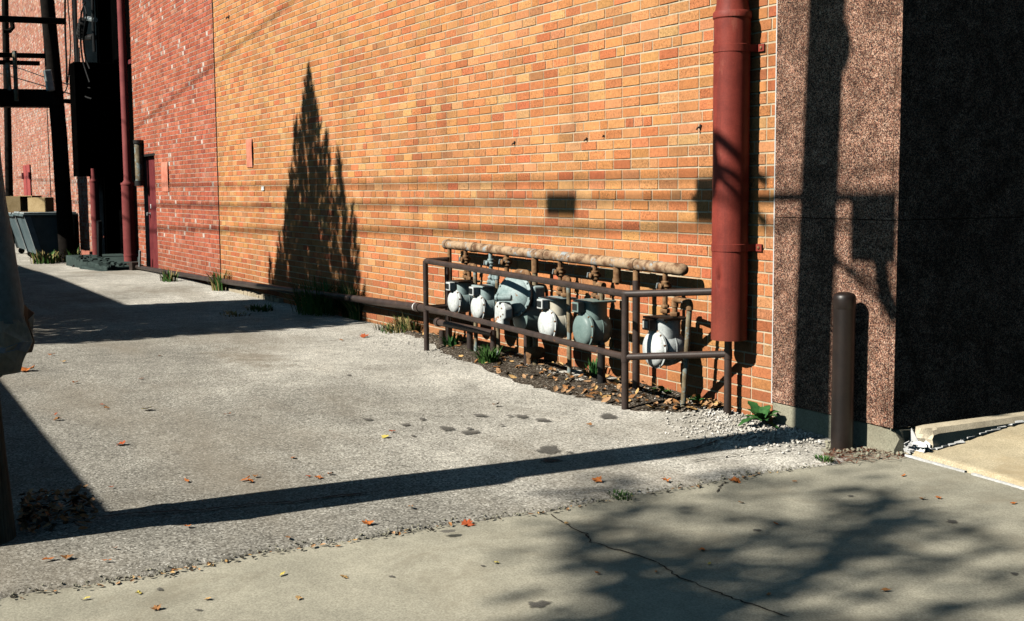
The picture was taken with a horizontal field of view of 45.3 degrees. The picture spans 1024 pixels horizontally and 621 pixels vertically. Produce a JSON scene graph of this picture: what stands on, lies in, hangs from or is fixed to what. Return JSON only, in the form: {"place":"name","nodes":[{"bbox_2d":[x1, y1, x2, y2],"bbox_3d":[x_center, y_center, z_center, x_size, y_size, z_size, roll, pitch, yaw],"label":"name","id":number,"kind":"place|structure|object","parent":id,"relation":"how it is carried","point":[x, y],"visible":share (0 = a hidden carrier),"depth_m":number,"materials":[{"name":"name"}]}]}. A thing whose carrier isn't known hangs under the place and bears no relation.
{"place":"outdoors","nodes":[
{"label":"outdoors","id":0,"kind":"place"},
{"bbox_2d":[0,246,846,598],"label":"alley","id":1,"kind":"structure","parent":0,"point":[304,398],"depth_m":6.63,"materials":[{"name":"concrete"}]},
{"bbox_2d":[0,400,15,544],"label":"wooden pole","id":2,"kind":"object","parent":1,"relation":"on","point":[7,528],"visible":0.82,"depth_m":4.73,"materials":[{"name":"brown wood"}]},
{"bbox_2d":[0,148,34,376],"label":"torn pole wrap","id":3,"kind":"object","parent":2,"relation":"attached to","point":[17,342],"visible":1,"depth_m":4.61,"materials":[{"name":"plastic"}]},
{"bbox_2d":[8,212,29,256],"bbox_3d":[-11.698,-1.903,30.235,1.315,1.056,2.080,-3,6,-28],"label":"dumpster","id":4,"kind":"object","parent":1,"relation":"on","point":[19,243],"visible":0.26,"depth_m":29.96,"materials":[{"name":"paint"}]},
{"bbox_2d":[21,365,34,371],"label":"fallen leaf","id":5,"kind":"object","parent":1,"relation":"on","point":[23,369],"visible":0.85,"depth_m":9.18,"materials":[{"name":"orange plant"}]},
{"bbox_2d":[0,0,74,262],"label":"utility pole frame","id":6,"kind":"object","parent":1,"relation":"on","point":[51,97],"visible":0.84,"depth_m":26.57,"materials":[{"name":"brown wood"}]},
{"bbox_2d":[10,66,90,88],"bbox_3d":[-13.034,-6.344,32.303,0.268,2.234,17.279,-4,7,-30],"label":"power cable","id":7,"kind":"object","parent":6,"relation":"hanging from","point":[43,76],"visible":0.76,"depth_m":29.02,"materials":[{"name":"black rubber"}]},
{"bbox_2d":[64,0,67,84],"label":"power cable","id":8,"kind":"object","parent":6,"relation":"hanging from","point":[65,40],"visible":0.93,"depth_m":26.97,"materials":[{"name":"black rubber"}]},
{"bbox_2d":[63,0,70,93],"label":"power cable","id":9,"kind":"object","parent":6,"relation":"hanging from","point":[70,44],"visible":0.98,"depth_m":26.34,"materials":[{"name":"black rubber"}]},
{"bbox_2d":[13,211,76,257],"bbox_3d":[-10.678,-1.713,28.066,1.139,1.095,1.780,-3,6,-28],"label":"dumpster","id":10,"kind":"object","parent":1,"relation":"on","point":[38,232],"visible":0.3,"depth_m":27.29,"materials":[{"name":"paint"}]},
{"bbox_2d":[6,196,41,211],"bbox_3d":[-11.030,-2.417,27.765,0.684,0.360,0.438,0,6,0],"label":"cardboard box","id":11,"kind":"object","parent":10,"relation":"on","point":[17,203],"visible":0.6,"depth_m":27.61,"materials":[{"name":"beige cardboard"}]},
{"bbox_2d":[28,197,53,211],"bbox_3d":[-10.595,-2.382,27.591,0.412,0.320,0.412,0,6,6],"label":"cardboard box","id":12,"kind":"object","parent":10,"relation":"on","point":[40,204],"visible":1,"depth_m":27.40,"materials":[{"name":"beige cardboard"}]},
{"bbox_2d":[28,249,64,263],"bbox_3d":[-10.151,-1.188,26.750,0.761,0.304,1.238,-3,6,-28],"label":"grass clump","id":13,"kind":"object","parent":1,"relation":"on","point":[43,257],"visible":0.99,"depth_m":26.53,"materials":[{"name":"green plant"}]},
{"bbox_2d":[16,484,97,532],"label":"leaf litter","id":14,"kind":"object","parent":1,"relation":"on","point":[28,511],"visible":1,"depth_m":5.11,"materials":[{"name":"plant"}]},
{"bbox_2d":[0,0,127,254],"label":"brick building","id":15,"kind":"structure","parent":1,"relation":"on","point":[32,162],"depth_m":31.89,"materials":[{"name":"red brick"}]},
{"bbox_2d":[21,165,31,195],"bbox_3d":[-13.755,-3.335,34.787,0.070,1.570,1.610,-3,6,-28],"label":"shutter door","id":16,"kind":"structure","parent":15,"relation":"in","point":[26,175],"depth_m":34.65,"materials":[{"name":"red paint"}]},
{"bbox_2d":[73,0,78,61],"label":"power cable","id":17,"kind":"object","parent":15,"relation":"attached to","point":[75,26],"visible":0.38,"depth_m":25.86,"materials":[{"name":"black rubber"}]},
{"bbox_2d":[60,554,72,558],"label":"fallen leaf","id":18,"kind":"object","parent":1,"relation":"on","point":[65,556],"visible":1,"depth_m":4.49,"materials":[{"name":"orange plant"}]},
{"bbox_2d":[54,246,81,260],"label":"grass clump","id":19,"kind":"object","parent":1,"relation":"on","point":[76,252],"visible":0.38,"depth_m":26.98,"materials":[{"name":"green plant"}]},
{"bbox_2d":[72,220,101,266],"bbox_3d":[-8.685,-1.403,25.734,0.618,1.010,2.004,-1,6,-6],"label":"drain pipe","id":20,"kind":"object","parent":1,"relation":"on","point":[99,238],"visible":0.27,"depth_m":24.81,"materials":[{"name":"metal"}]},
{"bbox_2d":[66,0,137,270],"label":"loading bay","id":21,"kind":"object","parent":1,"relation":"on","point":[96,125],"visible":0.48,"depth_m":25.37,"materials":[{"name":"black metal"}]},
{"bbox_2d":[78,48,91,99],"bbox_3d":[-8.800,-4.873,25.209,0.086,1.108,0.731,-5,7,-36],"label":"power cable","id":22,"kind":"object","parent":21,"relation":"attached to","point":[79,61],"visible":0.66,"depth_m":25.41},
{"bbox_2d":[76,16,97,39],"bbox_3d":[-8.609,-5.662,24.735,0.298,0.512,1.389,-3,6,-28],"label":"insulator bracket","id":23,"kind":"object","parent":21,"relation":"attached to","point":[86,35],"visible":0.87,"depth_m":24.57,"materials":[{"name":"metal"}]},
{"bbox_2d":[79,1,89,82],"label":"power cable","id":24,"kind":"object","parent":23,"relation":"hanging from","point":[81,43],"visible":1,"depth_m":24.75,"materials":[{"name":"black rubber"}]},
{"bbox_2d":[82,2,89,68],"bbox_3d":[-8.461,-5.465,24.331,0.121,1.276,0.917,-2,6,-17],"label":"power cable","id":25,"kind":"object","parent":23,"relation":"hanging from","point":[83,35],"visible":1,"depth_m":24.30,"materials":[{"name":"black rubber"}]},
{"bbox_2d":[91,0,95,51],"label":"wall conduit","id":26,"kind":"object","parent":21,"relation":"attached to","point":[93,26],"depth_m":24.18,"materials":[{"name":"black metal"}]},
{"bbox_2d":[89,168,103,254],"bbox_3d":[-8.445,-2.009,24.936,0.226,1.746,0.216,-3,6,-28],"label":"downspout","id":27,"kind":"object","parent":21,"relation":"attached to","point":[94,199],"visible":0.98,"depth_m":24.87,"materials":[{"name":"red paint"}]},
{"bbox_2d":[76,255,126,266],"bbox_3d":[-7.910,-0.960,23.506,0.589,0.042,4.116,-3,6,-28],"label":"rubble","id":28,"kind":"object","parent":21,"relation":"on","point":[104,260],"visible":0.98,"depth_m":23.32,"materials":[{"name":"grey concrete"}]},
{"bbox_2d":[117,64,137,256],"bbox_3d":[-7.311,-2.877,24.210,0.070,4.070,4.560,-3,6,-28],"label":"bay door","id":29,"kind":"structure","parent":21,"relation":"in","point":[120,178],"depth_m":24.94,"materials":[{"name":"black metal"}]},
{"bbox_2d":[159,269,180,281],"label":"grass clump","id":30,"kind":"object","parent":1,"relation":"on","point":[167,277],"visible":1,"depth_m":18.48,"materials":[{"name":"green plant"}]},
{"bbox_2d":[129,0,221,284],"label":"red brick building","id":31,"kind":"structure","parent":1,"relation":"on","point":[172,48],"depth_m":19.02,"materials":[{"name":"red brick"}]},
{"bbox_2d":[110,0,130,65],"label":"upper window","id":32,"kind":"structure","parent":31,"relation":"attached to","point":[113,3],"depth_m":25.25,"materials":[{"name":"black glass"}]},
{"bbox_2d":[117,0,138,261],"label":"downspout","id":33,"kind":"object","parent":31,"relation":"attached to","point":[129,218],"visible":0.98,"depth_m":21.81,"materials":[{"name":"red paint"}]},
{"bbox_2d":[133,140,144,185],"bbox_3d":[-6.450,-2.550,21.213,0.169,0.787,0.169,-3,6,-28],"label":"conduit tube","id":34,"kind":"object","parent":31,"relation":"attached to","point":[139,170],"visible":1,"depth_m":21.16,"materials":[{"name":"grey metal"}]},
{"bbox_2d":[147,157,157,267],"bbox_3d":[-6.139,-1.553,21.039,0.105,2.150,0.930,-3,6,-28],"label":"door","id":35,"kind":"structure","parent":31,"relation":"in","point":[150,160],"depth_m":21.17,"materials":[{"name":"red paint"}]},
{"bbox_2d":[161,162,168,191],"bbox_3d":[-5.621,-2.165,19.854,0.016,0.478,0.526,-3,6,-27],"label":"curled panel","id":36,"kind":"object","parent":31,"relation":"attached to","point":[164,174],"visible":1,"depth_m":19.82,"materials":[{"name":"paint"}]},
{"bbox_2d":[206,268,231,290],"bbox_3d":[-4.059,-0.442,16.801,0.354,0.333,0.536,-3,6,-28],"label":"grass clump","id":37,"kind":"object","parent":1,"relation":"on","point":[215,284],"visible":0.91,"depth_m":16.73,"materials":[{"name":"green plant"}]},
{"bbox_2d":[220,310,251,316],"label":"grass clump","id":38,"kind":"object","parent":1,"relation":"on","point":[235,313],"visible":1,"depth_m":13.29,"materials":[{"name":"green plant"}]},
{"bbox_2d":[244,302,275,311],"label":"grass clump","id":39,"kind":"object","parent":1,"relation":"on","point":[264,308],"visible":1,"depth_m":13.80,"materials":[{"name":"green plant"}]},
{"bbox_2d":[126,261,463,317],"bbox_3d":[-3.708,-0.299,16.256,0.140,0.571,13.750,-3,6,-28],"label":"wall pipe","id":40,"kind":"object","parent":1,"relation":"on","point":[415,306],"depth_m":13.78,"materials":[{"name":"brown metal"}]},
{"bbox_2d":[139,250,140,266],"bbox_3d":[-6.460,-0.899,21.293,0.030,0.304,0.130,-3,6,-28],"label":"leaning board","id":41,"kind":"object","parent":40,"relation":"on","point":[139,258],"visible":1,"depth_m":21.26,"materials":[{"name":"wood"}]},
{"bbox_2d":[280,272,343,315],"bbox_3d":[-2.225,-0.182,13.162,0.590,0.433,1.122,-3,6,-28],"label":"grass clump","id":42,"kind":"object","parent":1,"relation":"on","point":[312,305],"visible":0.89,"depth_m":13.03,"materials":[{"name":"green plant"}]},
{"bbox_2d":[314,279,369,320],"bbox_3d":[-1.810,-0.122,12.649,0.352,0.435,1.030,-3,6,-28],"label":"grass clump","id":43,"kind":"object","parent":1,"relation":"on","point":[349,310],"visible":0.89,"depth_m":12.65,"materials":[{"name":"green plant"}]},
{"bbox_2d":[362,520,373,523],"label":"fallen leaf","id":44,"kind":"object","parent":1,"relation":"on","point":[367,522],"visible":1,"depth_m":4.92,"materials":[{"name":"orange plant"}]},
{"bbox_2d":[372,322,407,333],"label":"grass clump","id":45,"kind":"object","parent":1,"relation":"on","point":[389,328],"visible":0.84,"depth_m":11.46,"materials":[{"name":"green plant"}]},
{"bbox_2d":[11,440,905,595],"bbox_3d":[0.188,0.831,5.206,4.529,0.030,0.535,-5,7,-36],"label":"loose aggregate","id":46,"kind":"object","parent":1,"relation":"on","point":[853,449],"visible":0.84,"depth_m":5.32,"materials":[{"name":"gravel"}]},
{"bbox_2d":[384,325,722,412],"bbox_3d":[-0.378,0.334,9.914,0.720,0.064,6.102,-3,6,-28],"label":"soil bed","id":47,"kind":"object","parent":1,"relation":"on","point":[507,365],"visible":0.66,"depth_m":8.43,"materials":[{"name":"brown soil"}]},
{"bbox_2d":[382,309,423,332],"bbox_3d":[-1.076,0.097,11.368,0.292,0.216,0.838,-3,6,-28],"label":"grass clump","id":48,"kind":"object","parent":47,"relation":"on","point":[403,321],"visible":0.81,"depth_m":11.35,"materials":[{"name":"plant"}]},
{"bbox_2d":[436,330,464,345],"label":"grass clump","id":49,"kind":"object","parent":47,"relation":"on","point":[453,341],"visible":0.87,"depth_m":10.23,"materials":[{"name":"green plant"}]},
{"bbox_2d":[446,251,479,350],"bbox_3d":[-0.391,-0.075,9.942,0.250,0.836,0.290,-3,6,-28],"label":"gas meter","id":50,"kind":"object","parent":47,"relation":"on","point":[460,298],"visible":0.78,"depth_m":9.90,"materials":[{"name":"grey paint"}]},
{"bbox_2d":[433,318,495,355],"bbox_3d":[-0.394,0.235,9.993,0.076,0.267,1.063,-3,6,-28],"label":"capped pipe","id":51,"kind":"object","parent":47,"relation":"on","point":[469,329],"visible":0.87,"depth_m":9.89,"materials":[{"name":"brown metal"}]},
{"bbox_2d":[460,344,504,363],"bbox_3d":[-0.173,0.327,9.380,0.339,0.162,0.379,-3,6,-28],"label":"grass clump","id":52,"kind":"object","parent":47,"relation":"on","point":[486,355],"visible":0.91,"depth_m":9.32,"materials":[{"name":"green plant"}]},
{"bbox_2d":[469,253,499,356],"bbox_3d":[-0.199,-0.039,9.587,0.250,0.832,0.245,-3,6,-28],"label":"gas meter","id":53,"kind":"object","parent":47,"relation":"on","point":[483,302],"visible":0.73,"depth_m":9.53,"materials":[{"name":"grey paint"}]},
{"bbox_2d":[494,255,541,363],"bbox_3d":[-0.048,0.025,9.148,0.388,0.869,0.606,-3,6,-28],"label":"gas meter","id":54,"kind":"object","parent":47,"relation":"on","point":[513,298],"visible":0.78,"depth_m":8.94,"materials":[{"name":"grey paint"}]},
{"bbox_2d":[526,258,544,364],"bbox_3d":[0.165,0.032,9.035,0.181,0.895,0.164,-3,6,-28],"label":"gas riser","id":55,"kind":"object","parent":47,"relation":"on","point":[535,352],"visible":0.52,"depth_m":9.03,"materials":[{"name":"grey paint"}]},
{"bbox_2d":[537,261,577,375],"bbox_3d":[0.310,0.060,8.652,0.250,0.832,0.253,-3,6,-28],"label":"gas meter","id":56,"kind":"object","parent":47,"relation":"on","point":[556,318],"visible":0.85,"depth_m":8.58,"materials":[{"name":"beige paint"}]},
{"bbox_2d":[442,239,688,389],"bbox_3d":[0.245,0.004,8.925,0.083,0.931,3.398,-3,6,-28],"label":"gas manifold","id":57,"kind":"object","parent":47,"relation":"on","point":[636,266],"visible":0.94,"depth_m":8.06,"materials":[{"name":"brown paint"}]},
{"bbox_2d":[412,330,733,409],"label":"leaf litter","id":58,"kind":"object","parent":47,"relation":"on","point":[713,404],"visible":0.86,"depth_m":7.95,"materials":[{"name":"brown plant"}]},
{"bbox_2d":[579,358,606,375],"bbox_3d":[0.563,0.394,8.499,0.142,0.134,0.235,-3,6,-28],"label":"grass clump","id":59,"kind":"object","parent":47,"relation":"on","point":[592,368],"visible":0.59,"depth_m":8.49,"materials":[{"name":"green plant"}]},
{"bbox_2d":[572,265,615,383],"bbox_3d":[0.532,0.112,8.242,0.250,0.848,0.242,-3,6,-28],"label":"gas meter","id":60,"kind":"object","parent":47,"relation":"on","point":[592,324],"visible":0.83,"depth_m":8.17,"materials":[{"name":"green paint"}]},
{"bbox_2d":[647,385,671,392],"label":"broadleaf weed","id":61,"kind":"object","parent":47,"relation":"on","point":[661,389],"visible":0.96,"depth_m":7.77,"materials":[{"name":"green plant"}]},
{"bbox_2d":[642,273,692,406],"bbox_3d":[0.963,0.188,7.449,0.250,0.832,0.406,-3,6,-28],"label":"gas meter","id":62,"kind":"object","parent":47,"relation":"on","point":[663,333],"visible":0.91,"depth_m":7.44,"materials":[{"name":"white paint"}]},
{"bbox_2d":[687,394,705,401],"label":"broadleaf weed","id":63,"kind":"object","parent":47,"relation":"on","point":[698,396],"visible":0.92,"depth_m":7.44,"materials":[{"name":"green plant"}]},
{"bbox_2d":[423,257,731,414],"bbox_3d":[0.241,0.118,8.633,0.454,0.822,3.639,-3,6,-28],"label":"pipe railing","id":64,"kind":"object","parent":1,"relation":"on","point":[625,356],"visible":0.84,"depth_m":7.60,"materials":[{"name":"brown metal"}]},
{"bbox_2d":[592,475,601,481],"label":"fallen leaf","id":65,"kind":"object","parent":1,"relation":"on","point":[596,479],"visible":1,"depth_m":5.61,"materials":[{"name":"orange plant"}]},
{"bbox_2d":[373,325,822,456],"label":"gravel","id":66,"kind":"structure","parent":1,"relation":"on","point":[751,427],"depth_m":6.74,"materials":[{"name":"grey gravel"}]},
{"bbox_2d":[213,0,1023,456],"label":"orange brick building","id":67,"kind":"structure","parent":1,"relation":"on","point":[887,162],"depth_m":7.72,"materials":[{"name":"brick"}]},
{"bbox_2d":[246,138,252,166],"bbox_3d":[-3.359,-2.013,15.683,0.016,0.360,0.304,-3,6,-26],"label":"curled panel","id":68,"kind":"object","parent":67,"relation":"attached to","point":[248,152],"visible":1,"depth_m":15.67,"materials":[{"name":"paint"}]},
{"bbox_2d":[711,0,764,341],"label":"downspout","id":69,"kind":"object","parent":67,"relation":"attached to","point":[733,49],"visible":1,"depth_m":6.93,"materials":[{"name":"red paint"}]},
{"bbox_2d":[738,401,778,427],"bbox_3d":[1.390,0.581,6.875,0.237,0.123,0.255,1,6,12],"label":"broadleaf weed","id":70,"kind":"object","parent":1,"relation":"on","point":[763,414],"visible":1,"depth_m":6.87,"materials":[{"name":"green plant"}]},
{"bbox_2d":[813,453,835,462],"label":"grass clump","id":71,"kind":"object","parent":1,"relation":"on","point":[826,458],"visible":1,"depth_m":6.02,"materials":[{"name":"green plant"}]},
{"bbox_2d":[0,448,1023,620],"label":"sidewalk","id":72,"kind":"structure","parent":0,"point":[848,540],"depth_m":4.41,"materials":[{"name":"concrete"}]},
{"bbox_2d":[151,604,160,610],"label":"fallen leaf","id":73,"kind":"object","parent":72,"relation":"on","point":[157,607],"visible":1,"depth_m":3.99,"materials":[{"name":"orange plant"}]},
{"bbox_2d":[10,468,791,598],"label":"edge leaf litter","id":74,"kind":"object","parent":72,"relation":"on","point":[253,557],"visible":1,"depth_m":4.56,"materials":[{"name":"brown plant"}]},
{"bbox_2d":[461,519,473,525],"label":"fallen leaf","id":75,"kind":"object","parent":72,"relation":"on","point":[467,522],"visible":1,"depth_m":4.97,"materials":[{"name":"orange plant"}]},
{"bbox_2d":[608,489,635,500],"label":"grass clump","id":76,"kind":"object","parent":72,"relation":"on","point":[620,494],"visible":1,"depth_m":5.34,"materials":[{"name":"green plant"}]},
{"bbox_2d":[728,476,740,482],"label":"fallen leaf","id":77,"kind":"object","parent":72,"relation":"on","point":[734,478],"visible":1,"depth_m":5.67,"materials":[{"name":"orange plant"}]},
{"bbox_2d":[830,292,856,451],"bbox_3d":[1.698,0.330,6.291,0.117,0.854,0.117,-3,6,-28],"label":"bollard","id":78,"kind":"object","parent":72,"relation":"on","point":[843,361],"visible":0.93,"depth_m":6.25,"materials":[{"name":"brown metal"}]},
{"bbox_2d":[817,446,904,463],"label":"dead needles","id":79,"kind":"object","parent":72,"relation":"on","point":[848,452],"visible":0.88,"depth_m":6.12,"materials":[{"name":"brown plant"}]},
{"bbox_2d":[902,423,1023,489],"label":"entrance slab","id":80,"kind":"structure","parent":0,"point":[997,456],"depth_m":5.99,"materials":[{"name":"beige concrete"}]},
{"bbox_2d":[903,420,1023,453],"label":"torn flashing","id":81,"kind":"object","parent":80,"relation":"on","point":[916,444],"visible":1,"depth_m":6.17,"materials":[{"name":"silver metal"}]},
{"bbox_2d":[915,411,1023,449],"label":"stone kerb","id":82,"kind":"structure","parent":80,"relation":"on","point":[940,434],"depth_m":6.26,"materials":[{"name":"concrete"}]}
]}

